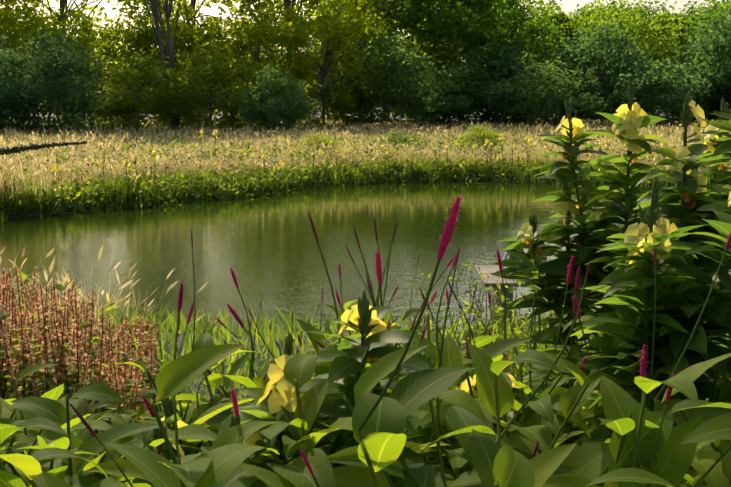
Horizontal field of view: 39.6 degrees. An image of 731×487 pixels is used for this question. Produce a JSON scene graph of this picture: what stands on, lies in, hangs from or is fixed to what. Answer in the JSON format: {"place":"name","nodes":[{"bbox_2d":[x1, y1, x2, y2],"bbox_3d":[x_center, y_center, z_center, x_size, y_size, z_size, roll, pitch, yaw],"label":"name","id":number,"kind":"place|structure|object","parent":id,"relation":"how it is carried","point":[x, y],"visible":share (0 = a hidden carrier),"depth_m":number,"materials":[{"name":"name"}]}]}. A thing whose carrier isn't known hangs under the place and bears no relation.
{"place":"outdoors","nodes":[
{"label":"outdoors","id":0,"kind":"place"},
{"bbox_2d":[0,0,726,95],"label":"sky","id":1,"kind":"structure","parent":0,"point":[567,6],"materials":[{"name":"white"}]},
{"bbox_2d":[0,181,730,339],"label":"pond water","id":2,"kind":"structure","parent":0,"point":[266,247],"depth_m":12.17,"materials":[{"name":"green liquid"}]},
{"bbox_2d":[474,265,594,319],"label":"jetty deck","id":3,"kind":"structure","parent":2,"relation":"in","point":[485,270],"depth_m":8.20,"materials":[{"name":"grey wood"}]},
{"bbox_2d":[502,252,508,268],"bbox_3d":[1.174,0.139,8.344,0.185,0.235,0.028,-4,9,-28],"label":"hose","id":4,"kind":"object","parent":3,"relation":"on","point":[505,255],"visible":0.19,"depth_m":8.31,"materials":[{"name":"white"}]},
{"bbox_2d":[509,243,546,260],"bbox_3d":[1.346,0.130,8.401,0.360,0.258,0.360,0,8,1],"label":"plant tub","id":5,"kind":"object","parent":3,"relation":"on","point":[528,256],"visible":0.06,"depth_m":8.31,"materials":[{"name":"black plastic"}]},
{"bbox_2d":[0,102,730,453],"bbox_3d":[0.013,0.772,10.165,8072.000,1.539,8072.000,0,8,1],"label":"ground","id":6,"kind":"structure","parent":0,"point":[257,370],"depth_m":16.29,"materials":[{"name":"plant"}]},
{"bbox_2d":[0,35,43,129],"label":"shrub","id":7,"kind":"object","parent":6,"relation":"on","point":[2,119],"visible":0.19,"depth_m":40.70,"materials":[{"name":"green plant"}]},
{"bbox_2d":[0,0,44,57],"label":"tree","id":8,"kind":"object","parent":6,"relation":"on","point":[9,3],"visible":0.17,"depth_m":51.35,"materials":[{"name":"green plant"}]},
{"bbox_2d":[0,0,59,128],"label":"tree","id":9,"kind":"object","parent":6,"relation":"on","point":[13,32],"visible":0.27,"depth_m":46.69,"materials":[{"name":"green plant"}]},
{"bbox_2d":[0,141,84,154],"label":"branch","id":10,"kind":"object","parent":6,"relation":"on","point":[15,149],"visible":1,"depth_m":8.56,"materials":[{"name":"brown wood"}]},
{"bbox_2d":[0,29,115,133],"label":"shrub","id":11,"kind":"object","parent":6,"relation":"on","point":[51,69],"visible":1,"depth_m":38.91,"materials":[{"name":"green plant"}]},
{"bbox_2d":[0,0,148,124],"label":"tree","id":12,"kind":"object","parent":6,"relation":"on","point":[39,18],"visible":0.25,"depth_m":53.47,"materials":[{"name":"green plant"}]},
{"bbox_2d":[0,266,164,453],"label":"reddish plants","id":13,"kind":"object","parent":6,"relation":"on","point":[67,333],"depth_m":4.44,"materials":[{"name":"brown plant"}]},
{"bbox_2d":[26,2,150,128],"bbox_3d":[-13.588,-8.278,48.248,6.780,6.154,5.976,2,8,11],"label":"tree","id":14,"kind":"object","parent":6,"relation":"on","point":[107,35],"visible":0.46,"depth_m":47.41,"materials":[{"name":"green plant"}]},
{"bbox_2d":[33,49,152,112],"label":"tree","id":15,"kind":"object","parent":6,"relation":"on","point":[108,61],"depth_m":77.72,"materials":[{"name":"green plant"}]},
{"bbox_2d":[0,143,207,331],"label":"bank grasses","id":16,"kind":"object","parent":6,"relation":"on","point":[23,183],"visible":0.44,"depth_m":8.14,"materials":[{"name":"beige plant"}]},
{"bbox_2d":[77,51,192,130],"bbox_3d":[-9.832,-6.433,43.719,5.152,3.707,4.868,-4,9,-28],"label":"shrub","id":17,"kind":"object","parent":6,"relation":"on","point":[125,105],"visible":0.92,"depth_m":42.84,"materials":[{"name":"green plant"}]},
{"bbox_2d":[82,45,211,117],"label":"tree","id":18,"kind":"object","parent":6,"relation":"on","point":[140,90],"visible":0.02,"depth_m":75.70,"materials":[{"name":"green plant"}]},
{"bbox_2d":[144,0,176,129],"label":"tree trunk","id":19,"kind":"object","parent":6,"relation":"on","point":[153,8],"visible":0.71,"depth_m":44.12,"materials":[{"name":"brown plant"}]},
{"bbox_2d":[102,0,232,125],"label":"tree","id":20,"kind":"object","parent":6,"relation":"on","point":[139,38],"visible":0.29,"depth_m":48.07,"materials":[{"name":"green plant"}]},
{"bbox_2d":[155,0,180,130],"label":"tree trunk","id":21,"kind":"object","parent":6,"relation":"on","point":[167,10],"visible":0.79,"depth_m":44.48,"materials":[{"name":"brown plant"}]},
{"bbox_2d":[112,0,287,123],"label":"tree","id":22,"kind":"object","parent":6,"relation":"on","point":[178,39],"visible":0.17,"depth_m":49.42,"materials":[{"name":"green plant"}]},
{"bbox_2d":[163,43,273,129],"bbox_3d":[-6.830,-6.717,44.693,5.152,4.119,4.868,6,10,36],"label":"shrub","id":23,"kind":"object","parent":6,"relation":"on","point":[210,76],"visible":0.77,"depth_m":44.19,"materials":[{"name":"green plant"}]},
{"bbox_2d":[196,1,320,128],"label":"tree","id":24,"kind":"object","parent":6,"relation":"on","point":[248,37],"visible":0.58,"depth_m":46.24,"materials":[{"name":"green plant"}]},
{"bbox_2d":[200,39,325,119],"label":"tree","id":25,"kind":"object","parent":6,"relation":"on","point":[265,55],"visible":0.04,"depth_m":78.24,"materials":[{"name":"green plant"}]},
{"bbox_2d":[237,63,314,132],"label":"shrub","id":26,"kind":"object","parent":6,"relation":"on","point":[290,109],"visible":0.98,"depth_m":41.34,"materials":[{"name":"green plant"}]},
{"bbox_2d":[204,0,379,97],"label":"tree","id":27,"kind":"object","parent":6,"relation":"on","point":[280,5],"visible":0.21,"depth_m":53.01,"materials":[{"name":"green plant"}]},
{"bbox_2d":[291,132,347,162],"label":"shrub","id":28,"kind":"object","parent":6,"relation":"on","point":[322,139],"visible":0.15,"depth_m":24.20,"materials":[{"name":"green plant"}]},
{"bbox_2d":[256,0,406,127],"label":"tree","id":29,"kind":"object","parent":6,"relation":"on","point":[341,38],"visible":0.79,"depth_m":48.48,"materials":[{"name":"green plant"}]},
{"bbox_2d":[278,41,396,117],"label":"tree","id":30,"kind":"object","parent":6,"relation":"on","point":[310,95],"visible":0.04,"depth_m":76.10,"materials":[{"name":"green plant"}]},
{"bbox_2d":[277,0,441,123],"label":"tree","id":31,"kind":"object","parent":6,"relation":"on","point":[316,3],"visible":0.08,"depth_m":56.42,"materials":[{"name":"green plant"}]},
{"bbox_2d":[0,241,730,486],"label":"persicaria","id":32,"kind":"object","parent":6,"relation":"on","point":[683,445],"depth_m":1.99,"materials":[{"name":"green plant"}]},
{"bbox_2d":[69,195,730,474],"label":"pink flower spikes","id":33,"kind":"object","parent":32,"relation":"attached to","point":[448,230],"visible":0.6,"depth_m":2.56,"materials":[{"name":"pink plant"}]},
{"bbox_2d":[0,77,730,486],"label":"primrose","id":34,"kind":"object","parent":6,"relation":"on","point":[684,276],"depth_m":2.70,"materials":[{"name":"green plant"}]},
{"bbox_2d":[4,291,730,421],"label":"bank cover","id":35,"kind":"object","parent":6,"relation":"on","point":[222,334],"visible":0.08,"depth_m":6.50,"materials":[{"name":"green plant"}]},
{"bbox_2d":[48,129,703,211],"bbox_3d":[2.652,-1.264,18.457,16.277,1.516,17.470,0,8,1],"label":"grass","id":36,"kind":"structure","parent":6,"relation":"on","point":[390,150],"depth_m":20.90,"materials":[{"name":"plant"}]},
{"bbox_2d":[308,0,446,118],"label":"tree","id":37,"kind":"object","parent":6,"relation":"on","point":[410,8],"depth_m":72.15,"materials":[{"name":"green plant"}]},
{"bbox_2d":[316,30,445,128],"bbox_3d":[0.857,-7.853,49.275,6.089,4.943,5.752,2,8,11],"label":"shrub","id":38,"kind":"object","parent":6,"relation":"on","point":[393,86],"visible":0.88,"depth_m":48.37,"materials":[{"name":"green plant"}]},
{"bbox_2d":[365,131,430,152],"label":"shrub","id":39,"kind":"object","parent":6,"relation":"on","point":[397,136],"visible":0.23,"depth_m":26.72,"materials":[{"name":"green plant"}]},
{"bbox_2d":[346,0,533,120],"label":"tree","id":40,"kind":"object","parent":6,"relation":"on","point":[446,28],"visible":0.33,"depth_m":55.95,"materials":[{"name":"green plant"}]},
{"bbox_2d":[394,67,499,126],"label":"shrub","id":41,"kind":"object","parent":6,"relation":"on","point":[456,109],"visible":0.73,"depth_m":50.43,"materials":[{"name":"green plant"}]},
{"bbox_2d":[454,124,507,154],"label":"shrub","id":42,"kind":"object","parent":6,"relation":"on","point":[488,135],"visible":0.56,"depth_m":25.73,"materials":[{"name":"green plant"}]},
{"bbox_2d":[436,43,568,125],"bbox_3d":[6.731,-8.067,52.476,6.638,4.531,7.025,-2,8,-13],"label":"shrub","id":43,"kind":"object","parent":6,"relation":"on","point":[498,72],"visible":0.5,"depth_m":51.68,"materials":[{"name":"green plant"}]},
{"bbox_2d":[407,254,600,378],"bbox_3d":[0.704,0.457,4.554,0.910,0.970,1.373,-3,9,-21],"label":"feathery herb","id":44,"kind":"object","parent":6,"relation":"on","point":[525,346],"visible":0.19,"depth_m":4.34,"materials":[{"name":"green plant"}]},
{"bbox_2d":[447,0,561,115],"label":"tree","id":45,"kind":"object","parent":6,"relation":"on","point":[522,9],"depth_m":75.71,"materials":[{"name":"green plant"}]},
{"bbox_2d":[454,2,576,123],"bbox_3d":[7.612,-9.651,55.116,6.723,6.923,7.627,-6,10,-39],"label":"tree","id":46,"kind":"object","parent":6,"relation":"on","point":[495,37],"visible":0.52,"depth_m":53.92,"materials":[{"name":"green plant"}]},
{"bbox_2d":[490,60,608,126],"bbox_3d":[8.896,-7.143,49.388,5.620,3.501,5.310,3,8,19],"label":"shrub","id":47,"kind":"object","parent":6,"relation":"on","point":[544,108],"visible":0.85,"depth_m":48.92,"materials":[{"name":"green plant"}]},
{"bbox_2d":[502,2,602,120],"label":"tree","id":48,"kind":"object","parent":6,"relation":"on","point":[560,17],"visible":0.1,"depth_m":67.41,"materials":[{"name":"green plant"}]},
{"bbox_2d":[551,2,626,59],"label":"tree","id":49,"kind":"object","parent":6,"relation":"on","point":[579,13],"visible":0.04,"depth_m":85.83,"materials":[{"name":"green plant"}]},
{"bbox_2d":[533,19,662,125],"bbox_3d":[12.338,-8.754,52.931,7.494,5.766,7.080,-6,10,-37],"label":"shrub","id":50,"kind":"object","parent":6,"relation":"on","point":[591,57],"visible":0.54,"depth_m":51.95,"materials":[{"name":"green plant"}]},
{"bbox_2d":[558,0,667,107],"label":"tree","id":51,"kind":"object","parent":6,"relation":"on","point":[604,7],"visible":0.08,"depth_m":71.00,"materials":[{"name":"green plant"}]},
{"bbox_2d":[553,0,690,123],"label":"tree","id":52,"kind":"object","parent":6,"relation":"on","point":[645,28],"visible":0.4,"depth_m":55.04,"materials":[{"name":"green plant"}]},
{"bbox_2d":[615,0,695,114],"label":"tree","id":53,"kind":"object","parent":6,"relation":"on","point":[655,10],"visible":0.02,"depth_m":89.53,"materials":[{"name":"green plant"}]},
{"bbox_2d":[600,58,717,126],"bbox_3d":[14.441,-7.266,50.001,5.752,3.707,6.089,-1,8,-5],"label":"shrub","id":54,"kind":"object","parent":6,"relation":"on","point":[656,82],"visible":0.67,"depth_m":48.98,"materials":[{"name":"green plant"}]},
{"bbox_2d":[637,1,719,120],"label":"tree","id":55,"kind":"object","parent":6,"relation":"on","point":[690,11],"visible":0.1,"depth_m":74.98,"materials":[{"name":"green plant"}]},
{"bbox_2d":[647,10,730,120],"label":"shrub","id":56,"kind":"object","parent":6,"relation":"on","point":[707,68],"visible":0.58,"depth_m":50.34,"materials":[{"name":"green plant"}]},
{"bbox_2d":[685,0,730,121],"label":"tree","id":57,"kind":"object","parent":6,"relation":"on","point":[709,16],"visible":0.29,"depth_m":55.13,"materials":[{"name":"green plant"}]},
{"bbox_2d":[690,0,730,55],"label":"tree","id":58,"kind":"object","parent":6,"relation":"on","point":[727,1],"depth_m":79.83,"materials":[{"name":"green plant"}]},
{"bbox_2d":[701,67,730,120],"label":"shrub","id":59,"kind":"object","parent":6,"relation":"on","point":[719,101],"visible":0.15,"depth_m":50.55,"materials":[{"name":"green plant"}]}
]}

